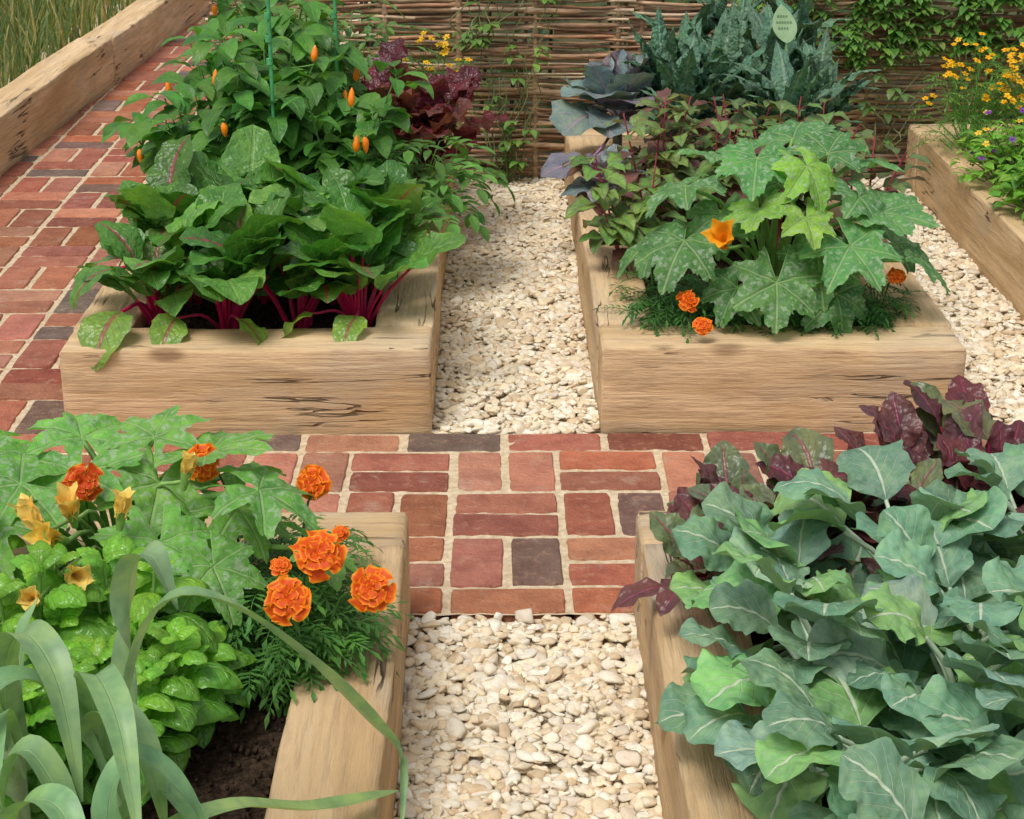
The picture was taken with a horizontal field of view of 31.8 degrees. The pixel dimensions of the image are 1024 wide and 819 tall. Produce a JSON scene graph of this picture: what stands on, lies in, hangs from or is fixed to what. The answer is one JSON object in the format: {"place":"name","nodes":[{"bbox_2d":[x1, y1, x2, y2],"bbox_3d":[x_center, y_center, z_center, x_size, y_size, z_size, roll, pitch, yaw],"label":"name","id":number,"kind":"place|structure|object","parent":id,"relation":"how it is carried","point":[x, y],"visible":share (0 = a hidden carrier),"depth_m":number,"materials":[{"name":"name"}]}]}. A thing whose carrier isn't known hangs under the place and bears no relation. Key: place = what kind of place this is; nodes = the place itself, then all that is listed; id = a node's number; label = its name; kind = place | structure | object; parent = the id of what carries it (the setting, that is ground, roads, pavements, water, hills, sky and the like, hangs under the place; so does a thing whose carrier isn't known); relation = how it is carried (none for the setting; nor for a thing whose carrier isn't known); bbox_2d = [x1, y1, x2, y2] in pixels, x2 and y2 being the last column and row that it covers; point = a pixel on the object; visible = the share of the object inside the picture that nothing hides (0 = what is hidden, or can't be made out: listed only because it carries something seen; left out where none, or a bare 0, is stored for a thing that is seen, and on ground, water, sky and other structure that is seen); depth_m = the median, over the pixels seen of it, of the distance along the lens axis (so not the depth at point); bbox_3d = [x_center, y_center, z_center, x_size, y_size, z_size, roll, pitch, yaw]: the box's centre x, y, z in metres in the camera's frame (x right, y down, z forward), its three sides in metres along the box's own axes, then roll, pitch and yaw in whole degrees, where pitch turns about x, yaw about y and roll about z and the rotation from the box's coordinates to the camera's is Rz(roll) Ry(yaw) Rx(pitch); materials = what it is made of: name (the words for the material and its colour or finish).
{"place":"outdoors","nodes":[
{"label":"outdoors","id":0,"kind":"place"},
{"bbox_2d":[0,0,135,87],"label":"cereal field","id":1,"kind":"structure","parent":0,"point":[30,21],"depth_m":8.38,"materials":[{"name":"green plant"}]},
{"bbox_2d":[0,0,986,622],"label":"brick path","id":2,"kind":"structure","parent":0,"point":[510,524],"depth_m":3.95,"materials":[{"name":"brick"}]},
{"bbox_2d":[0,0,212,176],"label":"timber edging","id":3,"kind":"object","parent":2,"relation":"on","point":[44,99],"visible":0.81,"depth_m":7.45,"materials":[{"name":"brown wood"}]},
{"bbox_2d":[0,0,1021,621],"bbox_3d":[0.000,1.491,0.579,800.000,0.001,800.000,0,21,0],"label":"ground","id":4,"kind":"structure","parent":0,"point":[614,48],"depth_m":8.82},
{"bbox_2d":[12,511,410,818],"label":"raised bed","id":5,"kind":"object","parent":4,"relation":"on","point":[330,741],"visible":0.16,"depth_m":2.55,"materials":[{"name":"brown wood"}]},
{"bbox_2d":[0,598,82,818],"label":"leek plant","id":6,"kind":"object","parent":5,"relation":"on","point":[41,643],"visible":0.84,"depth_m":2.07,"materials":[{"name":"green plant"}]},
{"bbox_2d":[0,734,84,818],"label":"leek plant","id":7,"kind":"object","parent":5,"relation":"on","point":[53,795],"visible":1,"depth_m":1.98,"materials":[{"name":"green plant"}]},
{"bbox_2d":[3,664,93,812],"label":"basil plant","id":8,"kind":"object","parent":5,"relation":"on","point":[49,731],"visible":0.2,"depth_m":2.34,"materials":[{"name":"green plant"}]},
{"bbox_2d":[0,540,116,665],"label":"basil plant","id":9,"kind":"object","parent":5,"relation":"on","point":[39,562],"visible":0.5,"depth_m":2.47,"materials":[{"name":"green plant"}]},
{"bbox_2d":[22,636,163,818],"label":"basil plant","id":10,"kind":"object","parent":5,"relation":"on","point":[83,659],"visible":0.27,"depth_m":2.36,"materials":[{"name":"green plant"}]},
{"bbox_2d":[43,462,169,620],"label":"marigold plant","id":11,"kind":"object","parent":5,"relation":"on","point":[89,488],"visible":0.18,"depth_m":2.68,"materials":[{"name":"orange plant"}]},
{"bbox_2d":[43,532,216,678],"bbox_3d":[-0.568,0.338,2.547,0.294,0.288,0.300,0,21,0],"label":"basil plant","id":12,"kind":"object","parent":5,"relation":"on","point":[141,603],"visible":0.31,"depth_m":2.54,"materials":[{"name":"green plant"}]},
{"bbox_2d":[79,659,206,806],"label":"basil plant","id":13,"kind":"object","parent":5,"relation":"on","point":[149,697],"visible":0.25,"depth_m":2.43,"materials":[{"name":"green plant"}]},
{"bbox_2d":[84,536,217,666],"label":"basil plant","id":14,"kind":"object","parent":5,"relation":"on","point":[129,545],"visible":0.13,"depth_m":2.60,"materials":[{"name":"green plant"}]},
{"bbox_2d":[0,405,357,628],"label":"courgette plant","id":15,"kind":"object","parent":5,"relation":"on","point":[171,509],"visible":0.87,"depth_m":2.73,"materials":[{"name":"green plant"}]},
{"bbox_2d":[130,610,243,771],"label":"basil plant","id":16,"kind":"object","parent":5,"relation":"on","point":[181,643],"visible":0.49,"depth_m":2.48,"materials":[{"name":"green plant"}]},
{"bbox_2d":[0,540,407,818],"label":"leek plant","id":17,"kind":"object","parent":5,"relation":"on","point":[115,722],"visible":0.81,"depth_m":2.08,"materials":[{"name":"green plant"}]},
{"bbox_2d":[184,620,256,747],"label":"basil plant","id":18,"kind":"object","parent":5,"relation":"on","point":[225,654],"visible":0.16,"depth_m":2.57,"materials":[{"name":"green plant"}]},
{"bbox_2d":[91,743,398,818],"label":"leek plant","id":19,"kind":"object","parent":5,"relation":"on","point":[104,803],"visible":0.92,"depth_m":2.02,"materials":[{"name":"green plant"}]},
{"bbox_2d":[181,443,383,656],"bbox_3d":[-0.391,0.197,2.877,0.381,0.348,0.388,0,21,0],"label":"marigold plant","id":20,"kind":"object","parent":5,"relation":"on","point":[206,472],"visible":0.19,"depth_m":2.85,"materials":[{"name":"green plant"}]},
{"bbox_2d":[197,464,414,729],"bbox_3d":[-0.362,0.281,2.706,0.432,0.311,0.419,0,21,0],"label":"marigold plant","id":21,"kind":"object","parent":5,"relation":"on","point":[289,602],"visible":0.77,"depth_m":2.63,"materials":[{"name":"green plant"}]},
{"bbox_2d":[59,135,452,434],"bbox_3d":[-0.608,-0.447,5.139,0.842,0.242,2.326,0,21,0],"label":"raised bed","id":22,"kind":"object","parent":4,"relation":"on","point":[379,376],"visible":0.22,"depth_m":4.06,"materials":[{"name":"brown wood"}]},
{"bbox_2d":[69,200,245,370],"bbox_3d":[-0.830,-0.309,4.192,0.406,0.306,0.482,0,21,0],"label":"chard plant","id":23,"kind":"object","parent":22,"relation":"on","point":[154,278],"visible":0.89,"depth_m":4.16,"materials":[{"name":"green plant"}]},
{"bbox_2d":[101,111,230,211],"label":"pepper plant","id":24,"kind":"object","parent":22,"relation":"on","point":[112,129],"visible":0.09,"depth_m":5.02,"materials":[{"name":"green plant"}]},
{"bbox_2d":[103,134,249,237],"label":"chard plant","id":25,"kind":"object","parent":22,"relation":"on","point":[168,167],"visible":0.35,"depth_m":4.62,"materials":[{"name":"green plant"}]},
{"bbox_2d":[118,173,254,305],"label":"chard plant","id":26,"kind":"object","parent":22,"relation":"on","point":[153,203],"visible":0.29,"depth_m":4.35,"materials":[{"name":"green plant"}]},
{"bbox_2d":[122,71,270,172],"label":"pepper plant","id":27,"kind":"object","parent":22,"relation":"on","point":[206,126],"visible":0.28,"depth_m":4.84,"materials":[{"name":"green plant"}]},
{"bbox_2d":[149,183,293,345],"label":"chard plant","id":28,"kind":"object","parent":22,"relation":"on","point":[256,239],"visible":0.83,"depth_m":4.11,"materials":[{"name":"green plant"}]},
{"bbox_2d":[178,124,287,199],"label":"chard plant","id":29,"kind":"object","parent":22,"relation":"on","point":[248,148],"visible":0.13,"depth_m":4.69,"materials":[{"name":"green plant"}]},
{"bbox_2d":[161,26,317,145],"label":"pepper plant","id":30,"kind":"object","parent":22,"relation":"on","point":[200,49],"visible":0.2,"depth_m":5.13,"materials":[{"name":"green plant"}]},
{"bbox_2d":[194,160,330,304],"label":"chard plant","id":31,"kind":"object","parent":22,"relation":"on","point":[266,170],"visible":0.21,"depth_m":4.49,"materials":[{"name":"green plant"}]},
{"bbox_2d":[193,18,346,172],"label":"pepper plant","id":32,"kind":"object","parent":22,"relation":"on","point":[246,85],"visible":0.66,"depth_m":4.89,"materials":[{"name":"green plant"}]},
{"bbox_2d":[208,0,332,66],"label":"pepper plant","id":33,"kind":"object","parent":22,"relation":"on","point":[224,17],"visible":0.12,"depth_m":5.44,"materials":[{"name":"green plant"}]},
{"bbox_2d":[179,206,374,327],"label":"chard plant","id":34,"kind":"object","parent":22,"relation":"on","point":[328,246],"visible":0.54,"depth_m":4.13,"materials":[{"name":"green plant"}]},
{"bbox_2d":[228,0,367,170],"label":"pepper plant","id":35,"kind":"object","parent":22,"relation":"on","point":[354,61],"visible":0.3,"depth_m":5.17,"materials":[{"name":"green plant"}]},
{"bbox_2d":[248,169,391,305],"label":"chard plant","id":36,"kind":"object","parent":22,"relation":"on","point":[259,196],"visible":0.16,"depth_m":4.33,"materials":[{"name":"green plant"}]},
{"bbox_2d":[241,0,454,81],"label":"tomato plant","id":37,"kind":"object","parent":22,"relation":"on","point":[367,30],"visible":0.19,"depth_m":5.77,"materials":[{"name":"green plant"}]},
{"bbox_2d":[275,53,433,185],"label":"pepper plant","id":38,"kind":"object","parent":22,"relation":"on","point":[339,146],"visible":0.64,"depth_m":4.87,"materials":[{"name":"green plant"}]},
{"bbox_2d":[290,77,422,169],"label":"pepper plant","id":39,"kind":"object","parent":22,"relation":"on","point":[339,101],"visible":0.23,"depth_m":4.94,"materials":[{"name":"green plant"}]},
{"bbox_2d":[273,183,465,341],"bbox_3d":[-0.337,-0.347,4.230,0.461,0.349,0.515,0,21,0],"label":"chard plant","id":40,"kind":"object","parent":22,"relation":"on","point":[379,264],"visible":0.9,"depth_m":4.21,"materials":[{"name":"green plant"}]},
{"bbox_2d":[303,160,450,292],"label":"chard plant","id":41,"kind":"object","parent":22,"relation":"on","point":[398,190],"visible":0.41,"depth_m":4.41,"materials":[{"name":"green plant"}]},
{"bbox_2d":[347,37,454,128],"bbox_3d":[-0.421,-0.870,5.428,0.502,0.455,0.465,-14,25,-33],"label":"red lettuce","id":42,"kind":"object","parent":22,"relation":"on","point":[392,51],"visible":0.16,"depth_m":5.46,"materials":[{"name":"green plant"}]},
{"bbox_2d":[315,136,514,242],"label":"plant","id":43,"kind":"object","parent":22,"relation":"on","point":[439,186],"visible":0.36,"depth_m":4.97,"materials":[{"name":"green plant"}]},
{"bbox_2d":[356,84,478,180],"bbox_3d":[-0.335,-0.776,5.349,0.476,0.337,0.403,0,21,0],"label":"red lettuce","id":44,"kind":"object","parent":22,"relation":"on","point":[434,126],"visible":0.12,"depth_m":5.24,"materials":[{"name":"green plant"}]},
{"bbox_2d":[353,63,508,174],"bbox_3d":[-0.225,-0.863,5.482,0.407,0.403,0.563,11,24,26],"label":"red lettuce","id":45,"kind":"object","parent":22,"relation":"on","point":[453,90],"visible":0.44,"depth_m":5.46,"materials":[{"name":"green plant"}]},
{"bbox_2d":[204,0,644,178],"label":"wattle fence","id":46,"kind":"object","parent":4,"relation":"on","point":[428,11],"visible":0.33,"depth_m":6.16,"materials":[{"name":"brown wicker"}]},
{"bbox_2d":[470,0,561,180],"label":"climbing plant","id":47,"kind":"object","parent":46,"relation":"attached to","point":[525,132],"visible":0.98,"depth_m":6.14,"materials":[{"name":"green plant"}]},
{"bbox_2d":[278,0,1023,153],"bbox_3d":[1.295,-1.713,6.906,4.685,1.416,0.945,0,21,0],"label":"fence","id":48,"kind":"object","parent":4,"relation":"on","point":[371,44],"visible":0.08,"depth_m":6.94,"materials":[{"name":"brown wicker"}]},
{"bbox_2d":[633,511,890,818],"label":"raised bed","id":49,"kind":"object","parent":4,"relation":"on","point":[695,781],"visible":0.08,"depth_m":2.71,"materials":[{"name":"brown wood"}]},
{"bbox_2d":[611,493,724,622],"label":"plant","id":50,"kind":"object","parent":49,"relation":"on","point":[662,526],"visible":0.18,"depth_m":2.85,"materials":[{"name":"purple plant"}]},
{"bbox_2d":[667,440,778,524],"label":"beetroot plant","id":51,"kind":"object","parent":49,"relation":"on","point":[725,461],"visible":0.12,"depth_m":3.08,"materials":[{"name":"green plant"}]},
{"bbox_2d":[687,480,852,579],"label":"beetroot plant","id":52,"kind":"object","parent":49,"relation":"on","point":[754,490],"visible":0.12,"depth_m":2.95,"materials":[{"name":"green plant"}]},
{"bbox_2d":[653,481,962,750],"bbox_3d":[0.445,0.313,2.636,0.482,0.394,0.530,0,21,0],"label":"broccoli plant","id":53,"kind":"object","parent":49,"relation":"on","point":[798,543],"visible":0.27,"depth_m":2.66,"materials":[{"name":"green plant"}]},
{"bbox_2d":[754,427,907,573],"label":"beetroot plant","id":54,"kind":"object","parent":49,"relation":"on","point":[802,447],"visible":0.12,"depth_m":3.06,"materials":[{"name":"green plant"}]},
{"bbox_2d":[658,541,1006,818],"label":"broccoli plant","id":55,"kind":"object","parent":49,"relation":"on","point":[703,705],"visible":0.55,"depth_m":2.32,"materials":[{"name":"green plant"}]},
{"bbox_2d":[714,648,1023,818],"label":"broccoli plant","id":56,"kind":"object","parent":49,"relation":"on","point":[799,728],"visible":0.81,"depth_m":2.09,"materials":[{"name":"green plant"}]},
{"bbox_2d":[795,445,958,573],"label":"beetroot plant","id":57,"kind":"object","parent":49,"relation":"on","point":[924,474],"visible":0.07,"depth_m":2.94,"materials":[{"name":"green plant"}]},
{"bbox_2d":[768,439,1018,653],"bbox_3d":[0.627,0.229,2.751,0.497,0.341,0.533,0,21,0],"label":"broccoli plant","id":58,"kind":"object","parent":49,"relation":"on","point":[882,472],"visible":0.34,"depth_m":2.73,"materials":[{"name":"green plant"}]},
{"bbox_2d":[818,391,990,511],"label":"beetroot plant","id":59,"kind":"object","parent":49,"relation":"on","point":[896,418],"visible":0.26,"depth_m":3.04,"materials":[{"name":"purple plant"}]},
{"bbox_2d":[808,574,1023,802],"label":"broccoli plant","id":60,"kind":"object","parent":49,"relation":"on","point":[906,614],"visible":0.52,"depth_m":2.27,"materials":[{"name":"green plant"}]},
{"bbox_2d":[818,736,1023,818],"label":"broccoli plant","id":61,"kind":"object","parent":49,"relation":"on","point":[878,778],"visible":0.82,"depth_m":1.99,"materials":[{"name":"green plant"}]},
{"bbox_2d":[854,442,1023,630],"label":"broccoli plant","id":62,"kind":"object","parent":49,"relation":"on","point":[1003,471],"visible":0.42,"depth_m":2.71,"materials":[{"name":"green plant"}]},
{"bbox_2d":[864,504,1023,731],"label":"broccoli plant","id":63,"kind":"object","parent":49,"relation":"on","point":[914,535],"visible":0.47,"depth_m":2.47,"materials":[{"name":"green plant"}]},
{"bbox_2d":[894,375,1023,508],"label":"beetroot plant","id":64,"kind":"object","parent":49,"relation":"on","point":[936,409],"visible":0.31,"depth_m":3.09,"materials":[{"name":"purple plant"}]},
{"bbox_2d":[900,595,1023,818],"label":"broccoli plant","id":65,"kind":"object","parent":49,"relation":"on","point":[961,704],"visible":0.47,"depth_m":2.19,"materials":[{"name":"green plant"}]},
{"bbox_2d":[902,433,1023,514],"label":"beetroot plant","id":66,"kind":"object","parent":49,"relation":"on","point":[945,445],"visible":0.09,"depth_m":2.94,"materials":[{"name":"purple plant"}]},
{"bbox_2d":[953,542,1023,736],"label":"broccoli plant","id":67,"kind":"object","parent":49,"relation":"on","point":[1000,578],"visible":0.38,"depth_m":2.44,"materials":[{"name":"green plant"}]},
{"bbox_2d":[564,126,965,433],"bbox_3d":[0.601,-0.451,5.150,0.829,0.241,2.328,0,21,0],"label":"raised bed","id":68,"kind":"object","parent":4,"relation":"on","point":[749,379],"visible":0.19,"depth_m":4.08,"materials":[{"name":"brown wood"}]},
{"bbox_2d":[541,49,660,178],"bbox_3d":[0.335,-0.874,5.497,0.445,0.408,0.652,2,21,6],"label":"red cabbage","id":69,"kind":"object","parent":68,"relation":"on","point":[611,84],"visible":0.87,"depth_m":5.50,"materials":[{"name":"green plant"}]},
{"bbox_2d":[561,144,665,201],"bbox_3d":[0.298,-0.677,5.267,0.313,0.207,0.262,0,21,0],"label":"red cabbage","id":70,"kind":"object","parent":68,"relation":"on","point":[577,185],"visible":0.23,"depth_m":5.26,"materials":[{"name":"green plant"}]},
{"bbox_2d":[562,153,686,285],"bbox_3d":[0.284,-0.475,4.570,0.314,0.339,0.337,0,21,0],"label":"red orach","id":71,"kind":"object","parent":68,"relation":"on","point":[614,231],"visible":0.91,"depth_m":4.52,"materials":[{"name":"green plant"}]},
{"bbox_2d":[601,87,700,225],"bbox_3d":[0.387,-0.610,4.787,0.312,0.433,0.357,0,21,0],"label":"red orach","id":72,"kind":"object","parent":68,"relation":"on","point":[681,167],"visible":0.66,"depth_m":4.76,"materials":[{"name":"green plant"}]},
{"bbox_2d":[619,6,697,151],"bbox_3d":[0.492,-0.988,5.632,0.391,0.523,0.339,0,21,0],"label":"black kale","id":73,"kind":"object","parent":68,"relation":"on","point":[660,30],"visible":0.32,"depth_m":5.58,"materials":[{"name":"green plant"}]},
{"bbox_2d":[593,281,763,343],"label":"marigold plant","id":74,"kind":"object","parent":68,"relation":"on","point":[691,303],"visible":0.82,"depth_m":4.15,"materials":[{"name":"green plant"}]},
{"bbox_2d":[626,18,739,143],"bbox_3d":[0.505,-0.886,5.380,0.325,0.517,0.362,17,27,37],"label":"black kale","id":75,"kind":"object","parent":68,"relation":"on","point":[685,79],"visible":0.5,"depth_m":5.33,"materials":[{"name":"green plant"}]},
{"bbox_2d":[637,96,756,224],"bbox_3d":[0.509,-0.679,4.990,0.339,0.414,0.317,0,21,0],"label":"red orach","id":76,"kind":"object","parent":68,"relation":"on","point":[702,132],"visible":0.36,"depth_m":4.93,"materials":[{"name":"green plant"}]},
{"bbox_2d":[656,118,762,241],"bbox_3d":[0.556,-0.573,4.729,0.272,0.406,0.305,20,29,41],"label":"red orach","id":77,"kind":"object","parent":68,"relation":"on","point":[708,167],"visible":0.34,"depth_m":4.67,"materials":[{"name":"green plant"}]},
{"bbox_2d":[677,0,772,174],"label":"black kale","id":78,"kind":"object","parent":68,"relation":"on","point":[729,31],"visible":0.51,"depth_m":5.40,"materials":[{"name":"green plant"}]},
{"bbox_2d":[707,2,836,114],"bbox_3d":[0.768,-0.942,5.473,0.383,0.553,0.354,8,23,20],"label":"black kale","id":79,"kind":"object","parent":68,"relation":"on","point":[764,38],"visible":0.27,"depth_m":5.46,"materials":[{"name":"green plant"}]},
{"bbox_2d":[617,120,950,333],"bbox_3d":[0.632,-0.408,4.262,0.764,0.463,0.594,0,21,0],"label":"courgette plant","id":80,"kind":"object","parent":68,"relation":"on","point":[817,262],"visible":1,"depth_m":4.11,"materials":[{"name":"green plant"}]},
{"bbox_2d":[733,96,839,247],"bbox_3d":[0.732,-0.638,4.876,0.310,0.421,0.283,0,21,0],"label":"red orach","id":81,"kind":"object","parent":68,"relation":"on","point":[801,201],"visible":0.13,"depth_m":4.82,"materials":[{"name":"green plant"}]},
{"bbox_2d":[719,40,855,147],"bbox_3d":[0.781,-0.800,5.216,0.386,0.475,0.371,7,22,18],"label":"black kale","id":82,"kind":"object","parent":68,"relation":"on","point":[787,83],"visible":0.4,"depth_m":5.17,"materials":[{"name":"green plant"}]},
{"bbox_2d":[756,0,850,71],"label":"black kale","id":83,"kind":"object","parent":68,"relation":"on","point":[811,29],"visible":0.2,"depth_m":5.65,"materials":[{"name":"green plant"}]},
{"bbox_2d":[760,25,879,133],"bbox_3d":[0.936,-0.907,5.458,0.346,0.499,0.360,18,28,39],"label":"black kale","id":84,"kind":"object","parent":68,"relation":"on","point":[827,74],"visible":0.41,"depth_m":5.41,"materials":[{"name":"green plant"}]},
{"bbox_2d":[788,285,921,338],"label":"marigold plant","id":85,"kind":"object","parent":68,"relation":"on","point":[880,323],"visible":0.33,"depth_m":4.16,"materials":[{"name":"green plant"}]},
{"bbox_2d":[802,129,932,237],"bbox_3d":[0.905,-0.542,4.720,0.353,0.356,0.277,0,21,0],"label":"red orach","id":86,"kind":"object","parent":68,"relation":"on","point":[893,183],"visible":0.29,"depth_m":4.67,"materials":[{"name":"green plant"}]},
{"bbox_2d":[852,267,925,326],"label":"marigold plant","id":87,"kind":"object","parent":68,"relation":"on","point":[897,276],"visible":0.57,"depth_m":4.22,"materials":[{"name":"green plant"}]},
{"bbox_2d":[621,0,1023,176],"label":"wattle fence","id":88,"kind":"object","parent":4,"relation":"on","point":[902,83],"visible":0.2,"depth_m":6.21,"materials":[{"name":"brown wicker"}]},
{"bbox_2d":[791,0,946,70],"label":"climbing plant","id":89,"kind":"object","parent":88,"relation":"attached to","point":[855,50],"visible":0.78,"depth_m":6.07,"materials":[{"name":"green plant"}]},
{"bbox_2d":[840,37,945,151],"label":"climbing plant","id":90,"kind":"object","parent":88,"relation":"attached to","point":[890,93],"visible":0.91,"depth_m":6.18,"materials":[{"name":"green plant"}]},
{"bbox_2d":[845,0,977,65],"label":"climbing plant","id":91,"kind":"object","parent":88,"relation":"attached to","point":[900,12],"visible":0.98,"depth_m":6.07,"materials":[{"name":"green plant"}]},
{"bbox_2d":[847,0,1023,61],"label":"climbing plant","id":92,"kind":"object","parent":88,"relation":"attached to","point":[968,34],"visible":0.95,"depth_m":6.06,"materials":[{"name":"green plant"}]},
{"bbox_2d":[904,124,1023,325],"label":"raised bed","id":93,"kind":"object","parent":4,"relation":"on","point":[984,235],"visible":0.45,"depth_m":5.42,"materials":[{"name":"brown wood"}]},
{"bbox_2d":[903,32,1023,156],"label":"yellow tagetes","id":94,"kind":"object","parent":93,"relation":"on","point":[974,122],"visible":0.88,"depth_m":5.76,"materials":[{"name":"green plant"}]},
{"bbox_2d":[950,107,1023,188],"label":"viola plant","id":95,"kind":"object","parent":93,"relation":"on","point":[995,152],"visible":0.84,"depth_m":5.37,"materials":[{"name":"green plant"}]},
{"bbox_2d":[986,148,1023,221],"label":"herb plant","id":96,"kind":"object","parent":93,"relation":"on","point":[1012,180],"visible":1,"depth_m":5.06,"materials":[{"name":"green plant"}]},
{"bbox_2d":[432,177,599,433],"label":"gravel path","id":97,"kind":"structure","parent":0,"point":[513,358],"depth_m":4.81,"materials":[{"name":"beige gravel"}]},
{"bbox_2d":[393,608,662,818],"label":"gravel path","id":98,"kind":"structure","parent":0,"point":[524,715],"depth_m":2.93,"materials":[{"name":"beige gravel"}]},
{"bbox_2d":[848,175,1023,424],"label":"gravel path","id":99,"kind":"structure","parent":0,"point":[978,311],"depth_m":4.87,"materials":[{"name":"beige gravel"}]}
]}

